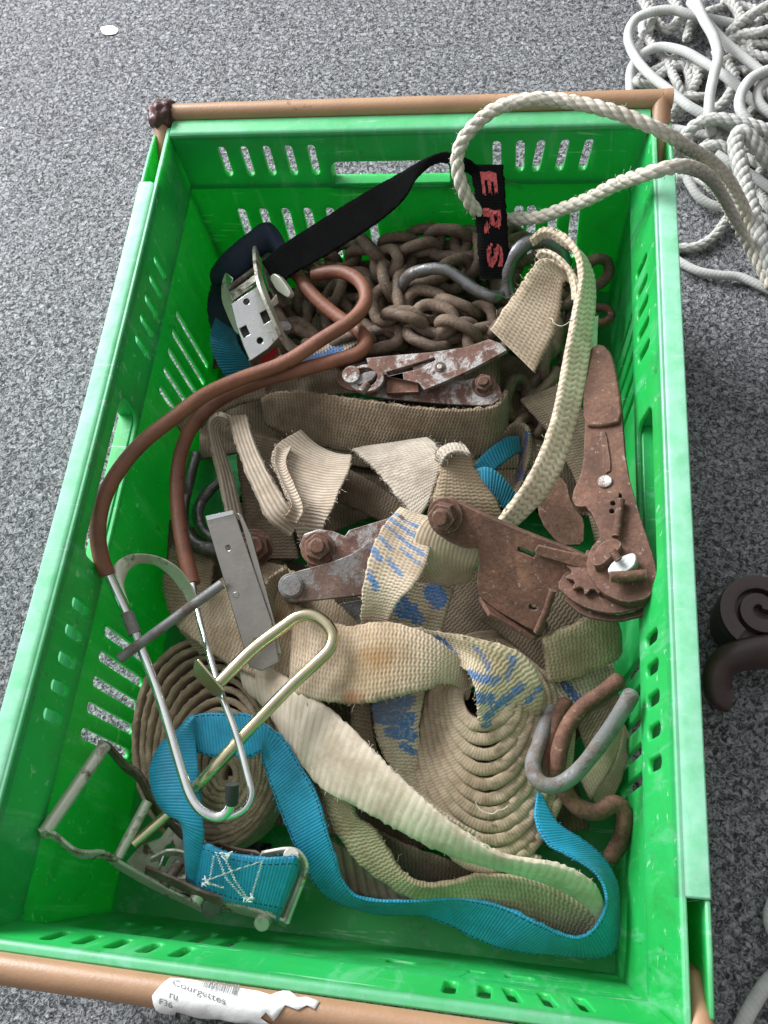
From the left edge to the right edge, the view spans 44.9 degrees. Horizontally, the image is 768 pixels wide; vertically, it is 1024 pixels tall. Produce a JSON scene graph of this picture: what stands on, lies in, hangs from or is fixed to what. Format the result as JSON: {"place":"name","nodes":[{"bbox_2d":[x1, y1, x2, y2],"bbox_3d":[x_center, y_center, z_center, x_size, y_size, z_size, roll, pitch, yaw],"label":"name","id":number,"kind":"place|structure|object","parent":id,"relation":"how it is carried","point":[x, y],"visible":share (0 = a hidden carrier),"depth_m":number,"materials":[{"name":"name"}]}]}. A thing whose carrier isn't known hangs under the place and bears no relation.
{"place":"outdoors","nodes":[
{"label":"outdoors","id":0,"kind":"place"},
{"bbox_2d":[0,0,767,1023],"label":"ground","id":1,"kind":"structure","parent":0,"point":[80,92],"depth_m":0.96,"materials":[{"name":"carpet"}]},
{"bbox_2d":[0,88,714,1023],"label":"plastic crate","id":2,"kind":"object","parent":1,"relation":"on","point":[70,924],"visible":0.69,"depth_m":0.62,"materials":[{"name":"green"}]},
{"bbox_2d":[38,740,308,931],"bbox_3d":[-0.129,0.212,0.587,0.156,0.098,0.068,23,70,17],"label":"zinc ratchet","id":3,"kind":"object","parent":2,"relation":"in","point":[145,867],"visible":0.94,"depth_m":0.59,"materials":[{"name":"metal"}]},
{"bbox_2d":[157,544,214,654],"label":"webbing strap","id":4,"kind":"object","parent":2,"relation":"in","point":[175,598],"visible":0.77,"depth_m":0.69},
{"bbox_2d":[178,562,360,710],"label":"webbing strap","id":5,"kind":"object","parent":4,"relation":"on","point":[223,635],"visible":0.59,"depth_m":0.66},
{"bbox_2d":[265,564,288,617],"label":"webbing strap","id":6,"kind":"object","parent":5,"relation":"on","point":[272,581],"visible":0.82,"depth_m":0.66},
{"bbox_2d":[116,510,281,670],"bbox_3d":[-0.119,0.056,0.634,0.102,0.044,0.110,2,65,8],"label":"channel latch","id":7,"kind":"object","parent":2,"relation":"in","point":[245,585],"visible":0.95,"depth_m":0.63,"materials":[{"name":"metal"}]},
{"bbox_2d":[131,639,279,848],"bbox_3d":[-0.120,0.161,0.662,0.120,0.065,0.158,2,65,8],"label":"rolled strap","id":8,"kind":"object","parent":2,"relation":"in","point":[186,693],"visible":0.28,"depth_m":0.65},
{"bbox_2d":[192,477,219,541],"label":"strap hook","id":9,"kind":"object","parent":2,"relation":"in","point":[210,489],"visible":0.8,"depth_m":0.72,"materials":[{"name":"metal"}]},
{"bbox_2d":[184,450,229,555],"bbox_3d":[-0.144,-0.003,0.711,0.035,0.018,0.102,-23,64,-4],"label":"strap hook","id":10,"kind":"object","parent":2,"relation":"in","point":[198,544],"visible":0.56,"depth_m":0.71,"materials":[{"name":"metal"}]},
{"bbox_2d":[176,387,266,431],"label":"webbing strap","id":11,"kind":"object","parent":2,"relation":"in","point":[257,395],"visible":0.24,"depth_m":0.75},
{"bbox_2d":[207,277,249,353],"bbox_3d":[-0.130,-0.168,0.799,0.044,0.017,0.092,-13,64,1],"label":"navy pad","id":12,"kind":"object","parent":2,"relation":"in","point":[215,308],"visible":0.31,"depth_m":0.81,"materials":[{"name":"fabric"}]},
{"bbox_2d":[210,222,284,285],"bbox_3d":[-0.116,-0.217,0.787,0.072,0.042,0.035,-12,64,2],"label":"navy pad","id":13,"kind":"object","parent":12,"relation":"on","point":[235,260],"visible":0.84,"depth_m":0.78,"materials":[{"name":"fabric"}]},
{"bbox_2d":[210,317,250,375],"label":"teal strap","id":14,"kind":"object","parent":2,"relation":"in","point":[229,355],"visible":0.71,"depth_m":0.77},
{"bbox_2d":[89,265,372,821],"bbox_3d":[-0.113,-0.016,0.657,0.149,0.072,0.438,8,66,11],"label":"coated wire frame","id":15,"kind":"object","parent":2,"relation":"in","point":[204,404],"visible":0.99,"depth_m":0.67,"materials":[{"name":"brown rubber"}]},
{"bbox_2d":[131,608,338,848],"bbox_3d":[-0.109,0.131,0.604,0.188,0.060,0.059,-43,67,-13],"label":"zinc hook","id":16,"kind":"object","parent":2,"relation":"in","point":[211,683],"visible":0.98,"depth_m":0.60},
{"bbox_2d":[221,246,293,366],"bbox_3d":[-0.106,-0.183,0.762,0.058,0.079,0.140,-20,64,-2],"label":"chrome ratchet","id":17,"kind":"object","parent":2,"relation":"in","point":[262,337],"visible":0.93,"depth_m":0.74,"materials":[{"name":"metal"}]},
{"bbox_2d":[166,520,361,603],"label":"webbing strap","id":18,"kind":"object","parent":2,"relation":"in","point":[289,564],"visible":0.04,"depth_m":0.72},
{"bbox_2d":[242,529,272,566],"bbox_3d":[-0.094,0.027,0.674,0.027,0.041,0.027,2,65,8],"label":"rusty bolt","id":19,"kind":"object","parent":18,"relation":"on","point":[262,541],"visible":0.52,"depth_m":0.66,"materials":[{"name":"metal"}]},
{"bbox_2d":[271,430,353,599],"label":"corded strap","id":20,"kind":"object","parent":18,"relation":"on","point":[318,474],"visible":0.74,"depth_m":0.68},
{"bbox_2d":[227,414,299,537],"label":"corded strap","id":21,"kind":"object","parent":20,"relation":"on","point":[274,505],"visible":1,"depth_m":0.67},
{"bbox_2d":[270,445,308,525],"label":"corded strap","id":22,"kind":"object","parent":20,"relation":"on","point":[295,513],"visible":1,"depth_m":0.66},
{"bbox_2d":[278,514,403,623],"bbox_3d":[-0.025,0.046,0.644,0.095,0.056,0.068,-12,64,2],"label":"rusty ratchet","id":23,"kind":"object","parent":18,"relation":"on","point":[336,562],"visible":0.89,"depth_m":0.63,"materials":[{"name":"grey metal"}]},
{"bbox_2d":[360,507,430,623],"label":"printed strap","id":24,"kind":"object","parent":23,"relation":"on","point":[397,562],"visible":0.9,"depth_m":0.62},
{"bbox_2d":[348,703,379,752],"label":"webbing strap","id":25,"kind":"object","parent":2,"relation":"in","point":[361,722],"visible":0.41,"depth_m":0.63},
{"bbox_2d":[262,151,476,279],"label":"black strap","id":26,"kind":"object","parent":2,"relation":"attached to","point":[346,223],"visible":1,"depth_m":0.74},
{"bbox_2d":[331,837,409,899],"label":"long strap","id":27,"kind":"object","parent":2,"relation":"in","point":[358,879],"visible":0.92,"depth_m":0.61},
{"bbox_2d":[336,470,407,520],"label":"webbing strap","id":28,"kind":"object","parent":2,"relation":"in","point":[364,495],"visible":0.33,"depth_m":0.70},
{"bbox_2d":[255,345,499,394],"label":"webbing strap","id":29,"kind":"object","parent":2,"relation":"in","point":[326,381],"visible":0.2,"depth_m":0.75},
{"bbox_2d":[295,340,358,379],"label":"webbing strap","id":30,"kind":"object","parent":29,"relation":"on","point":[327,349],"visible":0.35,"depth_m":0.74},
{"bbox_2d":[179,639,589,850],"bbox_3d":[-0.011,0.165,0.665,0.311,0.013,0.139,2,65,8],"label":"webbing strap","id":31,"kind":"object","parent":2,"relation":"in","point":[568,819],"visible":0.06,"depth_m":0.64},
{"bbox_2d":[149,709,620,958],"bbox_3d":[0.000,0.206,0.601,0.304,0.074,0.129,2,65,8],"label":"blue ratchet strap","id":32,"kind":"object","parent":2,"relation":"in","point":[261,882],"visible":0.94,"depth_m":0.59,"materials":[{"name":"fabric"}]},
{"bbox_2d":[277,260,497,347],"bbox_3d":[0.000,-0.182,0.817,0.206,0.040,0.109,2,65,8],"label":"chain","id":33,"kind":"object","parent":2,"relation":"in","point":[322,284],"visible":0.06,"depth_m":0.82,"materials":[{"name":"brown metal"}]},
{"bbox_2d":[304,230,497,354],"bbox_3d":[0.008,-0.177,0.775,0.179,0.064,0.132,2,65,8],"label":"chain","id":34,"kind":"object","parent":33,"relation":"on","point":[397,335],"visible":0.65,"depth_m":0.74,"materials":[{"name":"brown metal"}]},
{"bbox_2d":[355,233,509,356],"bbox_3d":[0.028,-0.172,0.751,0.173,0.043,0.078,31,72,19],"label":"chain","id":35,"kind":"object","parent":34,"relation":"on","point":[383,269],"visible":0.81,"depth_m":0.73,"materials":[{"name":"brown metal"}]},
{"bbox_2d":[397,262,504,302],"bbox_3d":[0.055,-0.179,0.738,0.092,0.036,0.021,10,67,12],"label":"wire hook","id":36,"kind":"object","parent":35,"relation":"on","point":[452,273],"visible":1,"depth_m":0.73,"materials":[{"name":"metal"}]},
{"bbox_2d":[498,233,571,300],"bbox_3d":[0.115,-0.195,0.728,0.060,0.040,0.031,-23,64,-4],"label":"wire hook","id":37,"kind":"object","parent":36,"relation":"on","point":[520,248],"visible":0.81,"depth_m":0.72,"materials":[{"name":"metal"}]},
{"bbox_2d":[377,222,539,268],"bbox_3d":[0.062,-0.223,0.777,0.141,0.046,0.037,2,65,8],"label":"chain","id":38,"kind":"object","parent":33,"relation":"on","point":[456,232],"visible":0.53,"depth_m":0.77,"materials":[{"name":"brown metal"}]},
{"bbox_2d":[349,435,442,513],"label":"frayed strap","id":39,"kind":"object","parent":2,"relation":"in","point":[406,470],"visible":0.99,"depth_m":0.68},
{"bbox_2d":[213,280,598,368],"bbox_3d":[0.013,-0.173,0.841,0.352,0.009,0.089,-1,65,7],"label":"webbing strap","id":40,"kind":"object","parent":2,"relation":"in","point":[349,289],"visible":0.07,"depth_m":0.84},
{"bbox_2d":[287,225,526,350],"bbox_3d":[0.017,-0.183,0.790,0.214,0.047,0.136,2,65,8],"label":"chain","id":41,"kind":"object","parent":2,"relation":"in","point":[335,293],"visible":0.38,"depth_m":0.79,"materials":[{"name":"brown metal"}]},
{"bbox_2d":[274,304,463,368],"bbox_3d":[-0.019,-0.139,0.761,0.176,0.038,0.055,15,68,14],"label":"chain","id":42,"kind":"object","parent":41,"relation":"on","point":[287,313],"visible":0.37,"depth_m":0.77,"materials":[{"name":"brown metal"}]},
{"bbox_2d":[237,436,588,551],"bbox_3d":[0.016,-0.011,0.742,0.308,0.009,0.105,-12,64,1],"label":"webbing strap","id":43,"kind":"object","parent":2,"relation":"in","point":[342,516],"visible":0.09,"depth_m":0.74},
{"bbox_2d":[236,433,299,559],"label":"corded strap","id":44,"kind":"object","parent":43,"relation":"on","point":[285,547],"visible":0.39,"depth_m":0.71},
{"bbox_2d":[203,411,242,519],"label":"corded strap","id":45,"kind":"object","parent":44,"relation":"on","point":[225,477],"visible":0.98,"depth_m":0.70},
{"bbox_2d":[199,390,529,469],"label":"webbing strap","id":46,"kind":"object","parent":43,"relation":"on","point":[253,411],"visible":0.14,"depth_m":0.77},
{"bbox_2d":[261,389,508,459],"bbox_3d":[-0.002,-0.070,0.716,0.195,0.042,0.051,2,65,8],"label":"webbing band","id":47,"kind":"object","parent":46,"relation":"on","point":[336,422],"visible":0.83,"depth_m":0.71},
{"bbox_2d":[337,339,506,405],"bbox_3d":[0.029,-0.101,0.705,0.131,0.029,0.046,-6,64,5],"label":"rusty ratchet","id":48,"kind":"object","parent":47,"relation":"on","point":[425,380],"visible":1,"depth_m":0.70,"materials":[{"name":"metal"}]},
{"bbox_2d":[474,436,520,469],"bbox_3d":[0.089,-0.044,0.706,0.042,0.013,0.016,-37,66,-10],"label":"blue strap loop","id":49,"kind":"object","parent":43,"relation":"on","point":[497,455],"visible":0.9,"depth_m":0.70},
{"bbox_2d":[502,253,614,453],"bbox_3d":[0.137,-0.131,0.763,0.046,0.058,0.185,21,69,16],"label":"chain","id":50,"kind":"object","parent":43,"relation":"on","point":[546,376],"visible":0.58,"depth_m":0.75,"materials":[{"name":"brown metal"}]},
{"bbox_2d":[239,666,604,922],"bbox_3d":[0.007,0.183,0.601,0.292,0.055,0.052,30,72,19],"label":"long strap","id":51,"kind":"object","parent":2,"relation":"in","point":[337,756],"visible":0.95,"depth_m":0.59,"materials":[{"name":"fabric"}]},
{"bbox_2d":[376,829,501,881],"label":"long strap","id":52,"kind":"object","parent":2,"relation":"in","point":[414,862],"visible":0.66,"depth_m":0.61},
{"bbox_2d":[412,515,478,587],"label":"webbing strap","id":53,"kind":"object","parent":2,"relation":"in","point":[449,564],"visible":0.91,"depth_m":0.63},
{"bbox_2d":[317,784,596,935],"bbox_3d":[0.038,0.233,0.597,0.198,0.047,0.044,19,69,15],"label":"long strap","id":54,"kind":"object","parent":2,"relation":"in","point":[368,849],"visible":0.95,"depth_m":0.59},
{"bbox_2d":[426,448,502,517],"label":"frayed strap","id":55,"kind":"object","parent":2,"relation":"in","point":[459,478],"visible":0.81,"depth_m":0.66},
{"bbox_2d":[434,440,470,466],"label":"frayed strap","id":56,"kind":"object","parent":55,"relation":"on","point":[445,453],"visible":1,"depth_m":0.66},
{"bbox_2d":[471,164,508,279],"bbox_3d":[0.083,-0.224,0.718,0.026,0.055,0.070,-5,64,5],"label":"strap tag","id":57,"kind":"object","parent":2,"relation":"hanging from","point":[488,180],"visible":1,"depth_m":0.71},
{"bbox_2d":[416,630,575,873],"bbox_3d":[0.072,0.154,0.628,0.122,0.066,0.171,2,65,8],"label":"rolled strap","id":58,"kind":"object","parent":2,"relation":"in","point":[466,762],"visible":0.59,"depth_m":0.60,"materials":[{"name":"fabric"}]},
{"bbox_2d":[289,604,470,710],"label":"stained strap","id":59,"kind":"object","parent":58,"relation":"on","point":[371,662],"visible":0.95,"depth_m":0.61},
{"bbox_2d":[389,582,455,631],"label":"printed strap","id":60,"kind":"object","parent":58,"relation":"on","point":[425,605],"visible":0.45,"depth_m":0.65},
{"bbox_2d":[370,690,541,858],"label":"printed strap","id":61,"kind":"object","parent":58,"relation":"on","point":[396,728],"visible":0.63,"depth_m":0.62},
{"bbox_2d":[408,625,544,731],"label":"printed strap","id":62,"kind":"object","parent":58,"relation":"on","point":[502,676],"visible":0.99,"depth_m":0.60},
{"bbox_2d":[525,688,638,793],"bbox_3d":[0.119,0.143,0.574,0.054,0.079,0.069,17,68,14],"label":"strap hook","id":63,"kind":"object","parent":58,"relation":"on","point":[578,770],"visible":1,"depth_m":0.57,"materials":[{"name":"metal"}]},
{"bbox_2d":[476,467,515,509],"bbox_3d":[0.081,-0.016,0.674,0.019,0.016,0.047,-43,67,-13],"label":"blue strap loop","id":64,"kind":"object","parent":2,"relation":"in","point":[496,482],"visible":0.72,"depth_m":0.67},
{"bbox_2d":[416,567,579,740],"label":"webbing strap","id":65,"kind":"object","parent":2,"relation":"in","point":[465,612],"visible":0.09,"depth_m":0.68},
{"bbox_2d":[503,421,532,492],"bbox_3d":[0.100,-0.037,0.709,0.026,0.030,0.059,2,65,8],"label":"hook","id":66,"kind":"object","parent":2,"relation":"in","point":[521,430],"visible":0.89,"depth_m":0.71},
{"bbox_2d":[490,255,569,372],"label":"white strap","id":67,"kind":"object","parent":2,"relation":"in","point":[523,328],"visible":1,"depth_m":0.68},
{"bbox_2d":[500,353,582,408],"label":"webbing strap","id":68,"kind":"object","parent":2,"relation":"in","point":[510,365],"visible":0.1,"depth_m":0.80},
{"bbox_2d":[428,345,656,640],"bbox_3d":[0.109,-0.009,0.659,0.146,0.141,0.212,2,65,8],"label":"rusty ratchet","id":69,"kind":"object","parent":2,"relation":"in","point":[609,574],"visible":0.99,"depth_m":0.61,"materials":[{"name":"metal"}]},
{"bbox_2d":[498,227,596,525],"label":"white strap","id":70,"kind":"object","parent":2,"relation":"in","point":[531,494],"visible":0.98,"depth_m":0.64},
{"bbox_2d":[480,590,618,748],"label":"webbing strap","id":71,"kind":"object","parent":2,"relation":"in","point":[562,613],"visible":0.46,"depth_m":0.64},
{"bbox_2d":[534,248,578,299],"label":"white strap","id":72,"kind":"object","parent":2,"relation":"in","point":[569,270],"visible":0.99,"depth_m":0.68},
{"bbox_2d":[520,385,599,543],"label":"webbing strap","id":73,"kind":"object","parent":2,"relation":"in","point":[538,408],"visible":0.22,"depth_m":0.72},
{"bbox_2d":[542,614,622,683],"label":"webbing strap","id":74,"kind":"object","parent":2,"relation":"in","point":[581,647],"visible":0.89,"depth_m":0.61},
{"bbox_2d":[541,673,625,777],"bbox_3d":[0.119,0.135,0.595,0.032,0.051,0.079,35,74,20],"label":"strap hook","id":75,"kind":"object","parent":2,"relation":"in","point":[568,716],"visible":0.96,"depth_m":0.59,"materials":[{"name":"metal"}]},
{"bbox_2d":[546,663,620,703],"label":"webbing strap","id":76,"kind":"object","parent":2,"relation":"in","point":[574,690],"visible":0.48,"depth_m":0.62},
{"bbox_2d":[557,787,632,863],"bbox_3d":[0.140,0.193,0.599,0.033,0.034,0.059,-37,66,-10],"label":"strap hook","id":77,"kind":"object","parent":2,"relation":"in","point":[575,804],"visible":0.94,"depth_m":0.59,"materials":[{"name":"metal"}]},
{"bbox_2d":[581,724,623,799],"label":"rolled strap","id":78,"kind":"object","parent":2,"relation":"in","point":[593,779],"visible":0.48,"depth_m":0.61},
{"bbox_2d":[596,303,615,326],"bbox_3d":[0.173,-0.158,0.744,0.025,0.011,0.019,2,65,8],"label":"steel eye","id":79,"kind":"object","parent":2,"relation":"in","point":[609,311],"visible":0.65,"depth_m":0.74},
{"bbox_2d":[448,91,767,290],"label":"laid rope","id":80,"kind":"object","parent":2,"relation":"hanging from","point":[711,171],"visible":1,"depth_m":0.68,"materials":[{"name":"fabric"}]},
{"bbox_2d":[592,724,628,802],"bbox_3d":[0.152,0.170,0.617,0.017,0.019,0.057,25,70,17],"label":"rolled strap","id":81,"kind":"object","parent":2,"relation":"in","point":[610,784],"visible":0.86,"depth_m":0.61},
{"bbox_2d":[636,0,656,51],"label":"twisted rope","id":82,"kind":"object","parent":1,"relation":"on","point":[649,29],"visible":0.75,"depth_m":0.97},
{"bbox_2d":[633,54,680,88],"bbox_3d":[0.279,-0.455,0.955,0.026,0.020,0.072,32,73,20],"label":"twisted rope","id":83,"kind":"object","parent":1,"relation":"on","point":[640,81],"visible":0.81,"depth_m":0.95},
{"bbox_2d":[637,0,683,36],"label":"twisted rope","id":84,"kind":"object","parent":1,"relation":"on","point":[670,28],"visible":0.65,"depth_m":0.98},
{"bbox_2d":[638,29,683,93],"bbox_3d":[0.290,-0.463,0.955,0.022,0.022,0.111,-16,64,0],"label":"twisted rope","id":85,"kind":"object","parent":1,"relation":"on","point":[672,73],"visible":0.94,"depth_m":0.95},
{"bbox_2d":[648,60,693,103],"bbox_3d":[0.296,-0.441,0.950,0.050,0.018,0.059,28,71,18],"label":"twisted rope","id":86,"kind":"object","parent":1,"relation":"on","point":[680,65],"visible":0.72,"depth_m":0.95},
{"bbox_2d":[646,79,704,103],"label":"twisted rope","id":87,"kind":"object","parent":1,"relation":"on","point":[692,96],"visible":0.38,"depth_m":0.93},
{"bbox_2d":[671,60,703,122],"bbox_3d":[0.309,-0.428,0.942,0.022,0.019,0.084,17,68,15],"label":"twisted rope","id":88,"kind":"object","parent":1,"relation":"on","point":[696,81],"visible":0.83,"depth_m":0.94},
{"bbox_2d":[671,45,745,75],"bbox_3d":[0.339,-0.461,0.948,0.091,0.023,0.032,-16,64,-1],"label":"twisted rope","id":89,"kind":"object","parent":88,"relation":"on","point":[702,70],"visible":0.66,"depth_m":0.94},
{"bbox_2d":[638,19,745,76],"bbox_3d":[0.312,-0.480,0.968,0.047,0.011,0.133,-39,66,-11],"label":"braided cord","id":90,"kind":"object","parent":1,"relation":"on","point":[642,25],"visible":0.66,"depth_m":0.98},
{"bbox_2d":[682,0,706,43],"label":"twisted rope","id":91,"kind":"object","parent":1,"relation":"on","point":[688,31],"visible":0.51,"depth_m":0.97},
{"bbox_2d":[623,5,767,145],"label":"braided cord","id":92,"kind":"object","parent":1,"relation":"on","point":[651,76],"visible":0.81,"depth_m":0.95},
{"bbox_2d":[625,42,767,118],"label":"braided cord","id":93,"kind":"object","parent":1,"relation":"on","point":[729,79],"visible":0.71,"depth_m":0.94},
{"bbox_2d":[674,150,733,174],"bbox_3d":[0.306,-0.337,0.895,0.086,0.019,0.025,32,73,20],"label":"twisted rope","id":94,"kind":"object","parent":1,"relation":"on","point":[677,154],"visible":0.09,"depth_m":0.91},
{"bbox_2d":[681,111,767,138],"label":"twisted rope","id":95,"kind":"object","parent":94,"relation":"on","point":[700,122],"visible":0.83,"depth_m":0.88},
{"bbox_2d":[691,0,723,136],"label":"braided cord","id":96,"kind":"object","parent":95,"relation":"on","point":[707,26],"visible":1,"depth_m":0.90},
{"bbox_2d":[679,215,729,252],"bbox_3d":[0.305,-0.263,0.870,0.093,0.017,0.027,-33,65,-9],"label":"twisted rope","id":97,"kind":"object","parent":1,"relation":"on","point":[714,234],"visible":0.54,"depth_m":0.86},
{"bbox_2d":[671,123,750,153],"bbox_3d":[0.336,-0.360,0.905,0.122,0.013,0.014,26,71,18],"label":"braided cord","id":98,"kind":"object","parent":1,"relation":"on","point":[699,134],"visible":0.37,"depth_m":0.91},
{"bbox_2d":[675,173,767,224],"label":"braided cord","id":99,"kind":"object","parent":1,"relation":"on","point":[698,196],"visible":0.54,"depth_m":0.87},
{"bbox_2d":[680,257,767,293],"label":"braided cord","id":100,"kind":"object","parent":1,"relation":"on","point":[744,278],"visible":0.81,"depth_m":0.84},
{"bbox_2d":[686,0,764,78],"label":"braided cord","id":101,"kind":"object","parent":1,"relation":"on","point":[741,55],"visible":0.58,"depth_m":0.92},
{"bbox_2d":[688,137,766,171],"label":"twisted rope","id":102,"kind":"object","parent":1,"relation":"on","point":[715,145],"visible":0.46,"depth_m":0.89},
{"bbox_2d":[715,55,740,112],"bbox_3d":[0.345,-0.428,0.931,0.026,0.021,0.076,13,67,13],"label":"twisted rope","id":103,"kind":"object","parent":1,"relation":"on","point":[724,100],"visible":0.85,"depth_m":0.92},
{"bbox_2d":[698,1,767,22],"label":"twisted rope","id":104,"kind":"object","parent":1,"relation":"on","point":[716,9],"visible":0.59,"depth_m":0.98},
{"bbox_2d":[702,575,767,712],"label":"carved furniture foot","id":105,"kind":"object","parent":1,"relation":"on","point":[739,621],"visible":1,"depth_m":0.67},
{"bbox_2d":[715,150,767,192],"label":"braided cord","id":106,"kind":"object","parent":1,"relation":"on","point":[760,181],"visible":0.51,"depth_m":0.87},
{"bbox_2d":[724,25,767,63],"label":"twisted rope","id":107,"kind":"object","parent":1,"relation":"on","point":[755,33],"visible":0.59,"depth_m":0.94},
{"bbox_2d":[724,0,767,51],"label":"twisted rope","id":108,"kind":"object","parent":1,"relation":"on","point":[735,8],"visible":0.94,"depth_m":0.96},
{"bbox_2d":[725,0,767,36],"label":"twisted rope","id":109,"kind":"object","parent":108,"relation":"on","point":[749,16],"visible":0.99,"depth_m":0.95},
{"bbox_2d":[727,124,767,276],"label":"twisted rope","id":110,"kind":"object","parent":1,"relation":"on","point":[742,135],"visible":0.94,"depth_m":0.84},
{"bbox_2d":[733,969,767,1023],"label":"braided cord","id":111,"kind":"object","parent":1,"relation":"on","point":[753,1003],"visible":1,"depth_m":0.60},
{"bbox_2d":[734,65,767,136],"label":"braided cord","id":112,"kind":"object","parent":1,"relation":"on","point":[749,81],"visible":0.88,"depth_m":0.89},
{"bbox_2d":[745,13,764,79],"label":"twisted rope","id":113,"kind":"object","parent":1,"relation":"on","point":[759,21],"visible":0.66,"depth_m":0.95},
{"bbox_2d":[752,76,767,117],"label":"braided cord","id":114,"kind":"object","parent":1,"relation":"on","point":[760,103],"visible":1,"depth_m":0.89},
{"bbox_2d":[754,167,767,214],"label":"twisted rope","id":115,"kind":"object","parent":1,"relation":"on","point":[761,195],"visible":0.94,"depth_m":0.87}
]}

